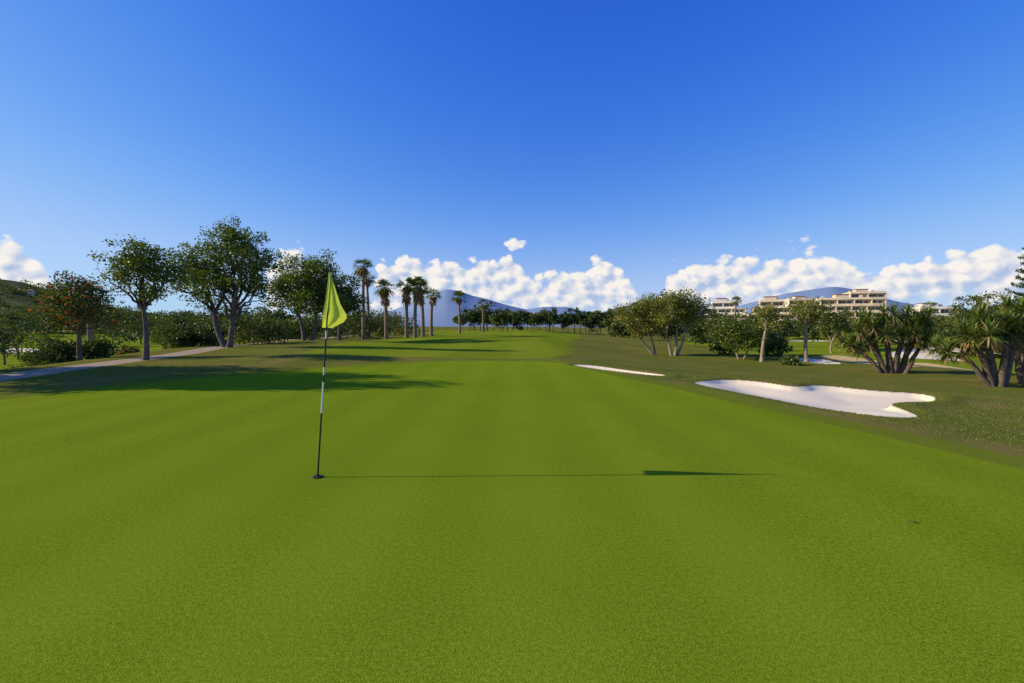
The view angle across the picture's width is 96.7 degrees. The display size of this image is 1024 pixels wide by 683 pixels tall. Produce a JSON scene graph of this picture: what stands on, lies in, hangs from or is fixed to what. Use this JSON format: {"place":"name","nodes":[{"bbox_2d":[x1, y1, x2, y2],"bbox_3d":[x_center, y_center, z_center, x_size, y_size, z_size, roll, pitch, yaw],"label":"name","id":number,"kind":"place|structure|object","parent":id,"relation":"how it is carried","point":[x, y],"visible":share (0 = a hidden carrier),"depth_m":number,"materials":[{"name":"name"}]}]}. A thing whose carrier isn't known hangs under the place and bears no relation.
{"place":"outdoors","nodes":[
{"label":"outdoors","id":0,"kind":"place"},
{"bbox_2d":[0,279,185,329],"bbox_3d":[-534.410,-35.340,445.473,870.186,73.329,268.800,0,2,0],"label":"hill","id":1,"kind":"structure","parent":0,"point":[18,299],"depth_m":436.71,"materials":[{"name":"green plant"}]},
{"bbox_2d":[0,278,206,329],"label":"hillside woodland","id":2,"kind":"object","parent":1,"relation":"on","point":[37,290],"visible":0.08,"depth_m":447.01,"materials":[{"name":"green plant"}]},
{"bbox_2d":[372,289,585,326],"bbox_3d":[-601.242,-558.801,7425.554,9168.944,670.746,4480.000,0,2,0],"label":"mountain","id":3,"kind":"structure","parent":0,"point":[445,310],"depth_m":6963.89,"materials":[{"name":"blue"}]},
{"bbox_2d":[0,327,1023,682],"bbox_3d":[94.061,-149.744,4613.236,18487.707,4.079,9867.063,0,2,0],"label":"ground","id":4,"kind":"structure","parent":0,"point":[506,505],"depth_m":3.69,"materials":[{"name":"green plant"}]},
{"bbox_2d":[15,345,65,366],"bbox_3d":[-24.577,0.921,23.977,2.330,1.528,1.930,0,2,0],"label":"bush","id":5,"kind":"object","parent":4,"relation":"on","point":[28,357],"visible":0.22,"depth_m":23.50,"materials":[{"name":"green plant"}]},
{"bbox_2d":[32,335,86,365],"bbox_3d":[-22.546,0.617,22.689,2.251,1.929,1.955,1,2,33],"label":"bush","id":6,"kind":"object","parent":4,"relation":"on","point":[60,354],"visible":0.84,"depth_m":22.35,"materials":[{"name":"green plant"}]},
{"bbox_2d":[29,270,127,360],"bbox_3d":[-21.032,-1.201,21.982,3.767,4.791,2.998,0,2,0],"label":"coral tree","id":7,"kind":"object","parent":4,"relation":"on","point":[74,310],"visible":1,"depth_m":21.70,"materials":[{"name":"green plant"}]},
{"bbox_2d":[68,338,116,359],"bbox_3d":[-21.208,0.490,23.151,1.840,1.419,1.663,0,2,15],"label":"bush","id":8,"kind":"object","parent":4,"relation":"on","point":[95,349],"visible":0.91,"depth_m":22.83,"materials":[{"name":"green plant"}]},
{"bbox_2d":[82,281,103,342],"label":"palm tree","id":9,"kind":"object","parent":4,"relation":"on","point":[90,333],"visible":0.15,"depth_m":39.85,"materials":[{"name":"green plant"}]},
{"bbox_2d":[112,345,139,355],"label":"bush","id":10,"kind":"object","parent":4,"relation":"on","point":[124,349],"visible":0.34,"depth_m":35.81,"materials":[{"name":"green plant"}]},
{"bbox_2d":[87,234,201,359],"bbox_3d":[-16.322,-1.798,20.343,3.949,5.793,3.281,0,2,0],"label":"broadleaf tree","id":11,"kind":"object","parent":4,"relation":"on","point":[143,265],"visible":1,"depth_m":20.06,"materials":[{"name":"green plant"}]},
{"bbox_2d":[149,322,199,348],"bbox_3d":[-24.539,-0.212,32.930,3.317,2.404,3.039,0,2,0],"label":"bush","id":12,"kind":"object","parent":4,"relation":"on","point":[173,340],"visible":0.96,"depth_m":32.56,"materials":[{"name":"green plant"}]},
{"bbox_2d":[165,315,218,346],"bbox_3d":[-23.494,-0.628,34.104,3.556,2.647,2.946,-1,2,-22],"label":"bush","id":13,"kind":"object","parent":4,"relation":"on","point":[205,336],"visible":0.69,"depth_m":33.71,"materials":[{"name":"green plant"}]},
{"bbox_2d":[0,298,404,364],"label":"distant tree mass","id":14,"kind":"object","parent":4,"relation":"on","point":[19,322],"visible":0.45,"depth_m":111.97,"materials":[{"name":"green plant"}]},
{"bbox_2d":[194,321,227,345],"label":"bush","id":15,"kind":"object","parent":4,"relation":"on","point":[211,329],"visible":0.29,"depth_m":36.82,"materials":[{"name":"green plant"}]},
{"bbox_2d":[157,214,283,347],"bbox_3d":[-19.937,-3.999,31.545,8.656,9.607,5.535,0,2,0],"label":"sycamore tree","id":16,"kind":"object","parent":4,"relation":"on","point":[224,283],"visible":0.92,"depth_m":30.86,"materials":[{"name":"green plant"}]},
{"bbox_2d":[218,308,285,344],"bbox_3d":[-20.768,-0.956,36.059,4.566,3.356,3.755,0,2,0],"label":"bush","id":17,"kind":"object","parent":4,"relation":"on","point":[247,336],"visible":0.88,"depth_m":35.81,"materials":[{"name":"green plant"}]},
{"bbox_2d":[251,315,294,343],"bbox_3d":[-20.263,-0.836,38.243,3.420,2.737,3.144,-2,3,-43],"label":"bush","id":18,"kind":"object","parent":4,"relation":"on","point":[285,335],"visible":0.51,"depth_m":38.01,"materials":[{"name":"green plant"}]},
{"bbox_2d":[271,318,310,339],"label":"bush","id":19,"kind":"object","parent":4,"relation":"on","point":[291,329],"visible":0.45,"depth_m":51.86,"materials":[{"name":"green plant"}]},
{"bbox_2d":[280,315,323,338],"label":"bush","id":20,"kind":"object","parent":4,"relation":"on","point":[309,322],"visible":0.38,"depth_m":55.84,"materials":[{"name":"green plant"}]},
{"bbox_2d":[259,248,352,340],"bbox_3d":[-20.619,-4.526,45.810,8.743,9.541,6.439,-1,2,-20],"label":"sycamore tree","id":21,"kind":"object","parent":4,"relation":"on","point":[309,290],"visible":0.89,"depth_m":45.14,"materials":[{"name":"green plant"}]},
{"bbox_2d":[302,313,356,338],"bbox_3d":[-24.058,-1.619,60.479,7.026,4.282,6.910,0,2,0],"label":"bush","id":22,"kind":"object","parent":4,"relation":"on","point":[332,332],"visible":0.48,"depth_m":59.50,"materials":[{"name":"green plant"}]},
{"bbox_2d":[316,267,346,476],"bbox_3d":[-1.851,0.366,4.664,0.161,2.240,0.278,2,3,42],"label":"golf flagstick","id":23,"kind":"object","parent":4,"relation":"on","point":[334,314],"visible":1,"depth_m":4.61,"materials":[{"name":"fabric"}]},
{"bbox_2d":[316,272,370,339],"bbox_3d":[-19.346,-3.767,49.758,6.776,7.840,5.850,0,2,0],"label":"sycamore tree","id":24,"kind":"object","parent":4,"relation":"on","point":[355,305],"visible":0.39,"depth_m":50.02,"materials":[{"name":"green plant"}]},
{"bbox_2d":[343,311,377,338],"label":"bush","id":25,"kind":"object","parent":4,"relation":"on","point":[353,326],"visible":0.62,"depth_m":65.17,"materials":[{"name":"green plant"}]},
{"bbox_2d":[352,258,373,339],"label":"palm tree","id":26,"kind":"object","parent":4,"relation":"on","point":[362,271],"visible":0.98,"depth_m":61.69,"materials":[{"name":"green plant"}]},
{"bbox_2d":[357,272,376,335],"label":"palm tree","id":27,"kind":"object","parent":4,"relation":"on","point":[368,282],"visible":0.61,"depth_m":74.64,"materials":[{"name":"green plant"}]},
{"bbox_2d":[346,306,398,338],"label":"bush","id":28,"kind":"object","parent":4,"relation":"on","point":[371,317],"visible":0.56,"depth_m":67.30,"materials":[{"name":"green plant"}]},
{"bbox_2d":[372,278,394,338],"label":"palm tree","id":29,"kind":"object","parent":4,"relation":"on","point":[384,291],"visible":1,"depth_m":62.68,"materials":[{"name":"green plant"}]},
{"bbox_2d":[372,311,427,334],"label":"bush","id":30,"kind":"object","parent":4,"relation":"on","point":[398,327],"visible":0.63,"depth_m":79.48,"materials":[{"name":"green plant"}]},
{"bbox_2d":[395,276,416,337],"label":"palm tree","id":31,"kind":"object","parent":4,"relation":"on","point":[406,300],"visible":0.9,"depth_m":63.66,"materials":[{"name":"green plant"}]},
{"bbox_2d":[405,275,429,337],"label":"palm tree","id":32,"kind":"object","parent":4,"relation":"on","point":[417,291],"visible":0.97,"depth_m":62.67,"materials":[{"name":"green plant"}]},
{"bbox_2d":[411,278,429,336],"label":"palm tree","id":33,"kind":"object","parent":4,"relation":"on","point":[422,304],"visible":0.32,"depth_m":65.74,"materials":[{"name":"green plant"}]},
{"bbox_2d":[424,288,441,335],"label":"palm tree","id":34,"kind":"object","parent":4,"relation":"on","point":[432,301],"visible":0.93,"depth_m":71.72,"materials":[{"name":"green plant"}]},
{"bbox_2d":[450,290,466,333],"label":"palm tree","id":35,"kind":"object","parent":4,"relation":"on","point":[458,300],"visible":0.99,"depth_m":94.64,"materials":[{"name":"green plant"}]},
{"bbox_2d":[477,299,489,331],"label":"palm tree","id":36,"kind":"object","parent":4,"relation":"on","point":[482,307],"visible":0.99,"depth_m":119.67,"materials":[{"name":"green plant"}]},
{"bbox_2d":[452,301,639,335],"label":"distant tree line","id":37,"kind":"object","parent":4,"relation":"on","point":[521,318],"visible":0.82,"depth_m":164.22,"materials":[{"name":"green plant"}]},
{"bbox_2d":[609,293,670,354],"bbox_3d":[11.793,-1.529,41.067,5.786,5.966,4.016,1,2,21],"label":"carob tree","id":38,"kind":"object","parent":4,"relation":"on","point":[638,311],"visible":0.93,"depth_m":40.53,"materials":[{"name":"green plant"}]},
{"bbox_2d":[646,287,716,355],"bbox_3d":[14.799,-1.644,40.290,5.669,6.445,4.904,0,2,0],"label":"carob tree","id":39,"kind":"object","parent":4,"relation":"on","point":[689,310],"visible":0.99,"depth_m":39.30,"materials":[{"name":"green plant"}]},
{"bbox_2d":[703,312,735,337],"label":"broadleaf tree","id":40,"kind":"object","parent":4,"relation":"on","point":[712,325],"visible":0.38,"depth_m":59.81,"materials":[{"name":"green plant"}]},
{"bbox_2d":[708,332,740,354],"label":"bush","id":41,"kind":"object","parent":4,"relation":"on","point":[719,349],"visible":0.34,"depth_m":41.98,"materials":[{"name":"green plant"}]},
{"bbox_2d":[704,298,747,320],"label":"walls","id":42,"kind":"structure","parent":4,"relation":"on","point":[722,301],"depth_m":237.92,"materials":[{"name":"white paint"}]},
{"bbox_2d":[705,304,746,317],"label":"windows","id":43,"kind":"structure","parent":42,"relation":"attached to","point":[720,305],"depth_m":238.90,"materials":[{"name":"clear glass"}]},
{"bbox_2d":[729,295,741,318],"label":"palm tree","id":44,"kind":"object","parent":4,"relation":"on","point":[736,302],"visible":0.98,"depth_m":129.54,"materials":[{"name":"green plant"}]},
{"bbox_2d":[707,309,772,359],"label":"broadleaf tree","id":45,"kind":"object","parent":4,"relation":"on","point":[726,335],"visible":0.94,"depth_m":36.61,"materials":[{"name":"green plant"}]},
{"bbox_2d":[745,302,790,361],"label":"broadleaf tree","id":46,"kind":"object","parent":4,"relation":"on","point":[768,311],"visible":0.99,"depth_m":34.66,"materials":[{"name":"green plant"}]},
{"bbox_2d":[747,297,795,320],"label":"buildings","id":47,"kind":"structure","parent":4,"relation":"on","point":[770,299],"depth_m":217.34,"materials":[{"name":"beige paint"}]},
{"bbox_2d":[752,303,792,318],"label":"windows","id":48,"kind":"structure","parent":47,"relation":"attached to","point":[778,310],"depth_m":217.17,"materials":[{"name":"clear glass"}]},
{"bbox_2d":[756,331,794,356],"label":"bush","id":49,"kind":"object","parent":4,"relation":"on","point":[781,347],"visible":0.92,"depth_m":39.67,"materials":[{"name":"green plant"}]},
{"bbox_2d":[778,355,801,365],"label":"bush","id":50,"kind":"object","parent":4,"relation":"on","point":[788,360],"visible":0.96,"depth_m":32.79,"materials":[{"name":"green plant"}]},
{"bbox_2d":[784,296,817,311],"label":"walls","id":51,"kind":"structure","parent":4,"relation":"on","point":[788,300],"depth_m":252.07,"materials":[{"name":"beige paint"}]},
{"bbox_2d":[782,296,832,361],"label":"broadleaf tree","id":52,"kind":"object","parent":4,"relation":"on","point":[810,312],"visible":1,"depth_m":34.86,"materials":[{"name":"green plant"}]},
{"bbox_2d":[606,291,1022,356],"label":"distant tree mass","id":53,"kind":"object","parent":4,"relation":"on","point":[695,332],"visible":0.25,"depth_m":75.46,"materials":[{"name":"green plant"}]},
{"bbox_2d":[813,307,853,352],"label":"broadleaf tree","id":54,"kind":"object","parent":4,"relation":"on","point":[834,320],"visible":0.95,"depth_m":54.47,"materials":[{"name":"green plant"}]},
{"bbox_2d":[794,294,889,327],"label":"buildings","id":55,"kind":"structure","parent":4,"relation":"on","point":[835,299],"depth_m":211.67,"materials":[{"name":"beige paint"}]},
{"bbox_2d":[797,301,879,316],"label":"windows","id":56,"kind":"structure","parent":55,"relation":"attached to","point":[843,302],"depth_m":211.73,"materials":[{"name":"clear glass"}]},
{"bbox_2d":[840,309,855,323],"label":"palm tree","id":57,"kind":"object","parent":4,"relation":"on","point":[847,316],"visible":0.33,"depth_m":89.47,"materials":[{"name":"green plant"}]},
{"bbox_2d":[842,289,886,311],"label":"walls","id":58,"kind":"structure","parent":4,"relation":"on","point":[866,292],"depth_m":231.54,"materials":[{"name":"beige paint"}]},
{"bbox_2d":[852,294,881,302],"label":"windows","id":59,"kind":"structure","parent":58,"relation":"attached to","point":[873,295],"depth_m":232.09,"materials":[{"name":"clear glass"}]},
{"bbox_2d":[835,300,940,373],"bbox_3d":[23.450,-0.160,28.148,6.248,4.797,2.961,0,2,0],"label":"yucca tree","id":60,"kind":"object","parent":4,"relation":"on","point":[921,330],"visible":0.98,"depth_m":27.91,"materials":[{"name":"green plant"}]},
{"bbox_2d":[921,301,937,317],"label":"palm tree","id":61,"kind":"object","parent":4,"relation":"on","point":[930,303],"visible":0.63,"depth_m":119.65,"materials":[{"name":"green plant"}]},
{"bbox_2d":[905,303,954,318],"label":"walls","id":62,"kind":"structure","parent":4,"relation":"on","point":[939,307],"depth_m":190.62,"materials":[{"name":"white paint"}]},
{"bbox_2d":[921,292,1023,386],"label":"yucca tree","id":63,"kind":"object","parent":4,"relation":"on","point":[1008,331],"visible":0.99,"depth_m":21.99,"materials":[{"name":"green plant"}]},
{"bbox_2d":[978,316,1023,383],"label":"yucca tree","id":64,"kind":"object","parent":4,"relation":"on","point":[1019,368],"visible":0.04,"depth_m":23.49,"materials":[{"name":"green plant"}]},
{"bbox_2d":[1000,247,1023,319],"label":"norfolk pine tree","id":65,"kind":"object","parent":4,"relation":"on","point":[1018,277],"visible":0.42,"depth_m":45.45,"materials":[{"name":"green plant"}]},
{"bbox_2d":[0,350,1023,452],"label":"rough grass","id":66,"kind":"structure","parent":0,"point":[896,405],"depth_m":11.68,"materials":[{"name":"green plant"}]},
{"bbox_2d":[0,0,1023,318],"label":"sky","id":67,"kind":"structure","parent":0,"point":[586,155],"materials":[{"name":"blue"}]},
{"bbox_2d":[558,305,750,327],"bbox_3d":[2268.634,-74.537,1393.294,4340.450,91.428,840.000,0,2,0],"label":"hill","id":68,"kind":"structure","parent":0,"point":[572,326],"depth_m":1295.88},
{"bbox_2d":[736,287,966,314],"bbox_3d":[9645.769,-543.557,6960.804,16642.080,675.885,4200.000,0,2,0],"label":"mountain","id":69,"kind":"structure","parent":0,"point":[827,292],"depth_m":7221.02,"materials":[{"name":"blue"}]}
]}

